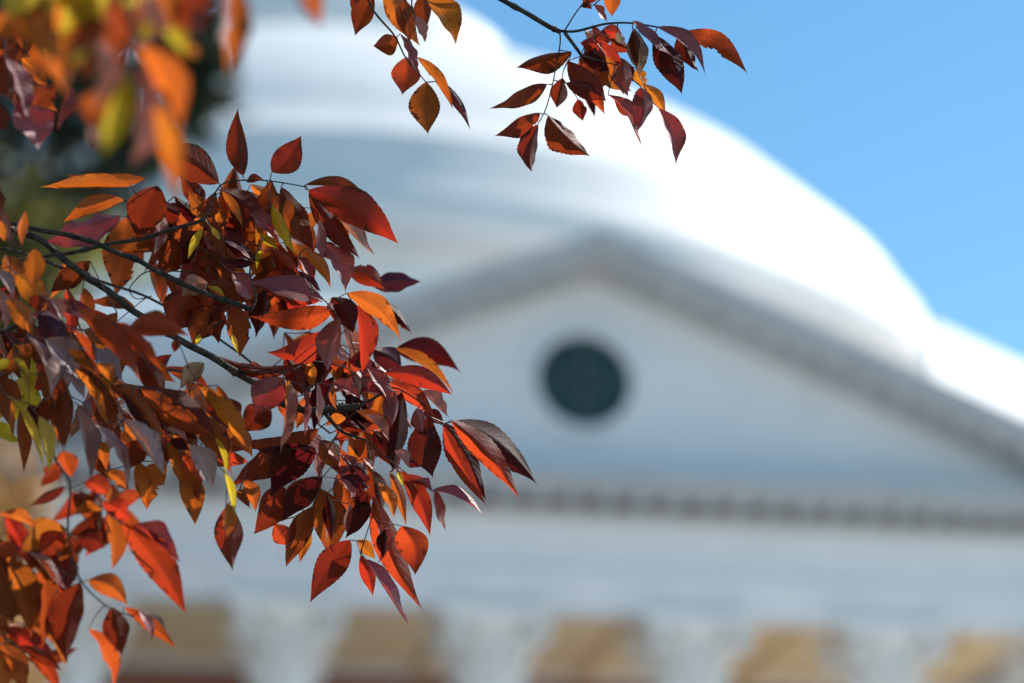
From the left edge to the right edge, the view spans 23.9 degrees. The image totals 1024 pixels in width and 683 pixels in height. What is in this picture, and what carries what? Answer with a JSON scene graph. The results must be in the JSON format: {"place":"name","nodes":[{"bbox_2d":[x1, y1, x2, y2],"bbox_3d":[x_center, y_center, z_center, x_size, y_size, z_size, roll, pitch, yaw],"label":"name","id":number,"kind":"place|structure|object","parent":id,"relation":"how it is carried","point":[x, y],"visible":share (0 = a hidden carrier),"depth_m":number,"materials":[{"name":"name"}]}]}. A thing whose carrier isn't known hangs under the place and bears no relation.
{"place":"outdoors","nodes":[
{"label":"outdoors","id":0,"kind":"place"},
{"bbox_2d":[454,0,1023,364],"label":"sky","id":1,"kind":"structure","parent":0,"point":[903,120],"materials":[{"name":"blue"}]},
{"label":"ground","id":2,"kind":"structure","parent":0,"visible":0},
{"bbox_2d":[0,435,68,682],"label":"autumn tree","id":3,"kind":"object","parent":2,"relation":"on","point":[22,492],"visible":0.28,"depth_m":30.94,"materials":[{"name":"orange plant"}]},
{"bbox_2d":[0,145,149,372],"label":"tree","id":4,"kind":"object","parent":2,"relation":"on","point":[52,216],"visible":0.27,"depth_m":36.06,"materials":[{"name":"green plant"}]},
{"bbox_2d":[0,0,257,221],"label":"evergreen tree","id":5,"kind":"object","parent":2,"relation":"on","point":[208,101],"visible":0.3,"depth_m":24.67,"materials":[{"name":"green plant"}]},
{"bbox_2d":[0,0,747,682],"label":"autumn ash tree","id":6,"kind":"object","parent":2,"relation":"on","point":[202,242],"visible":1,"depth_m":2.10,"materials":[{"name":"red plant"}]},
{"bbox_2d":[0,0,1023,682],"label":"domed hall","id":7,"kind":"structure","parent":2,"relation":"on","point":[754,418],"depth_m":37.93,"materials":[{"name":"white paint"}]},
{"bbox_2d":[525,325,641,437],"bbox_3d":[1.122,0.619,37.751,1.840,1.840,0.097,3,-20,-9],"label":"round window","id":8,"kind":"structure","parent":7,"relation":"in","point":[580,386],"depth_m":37.76,"materials":[{"name":"black glass"}]}
]}

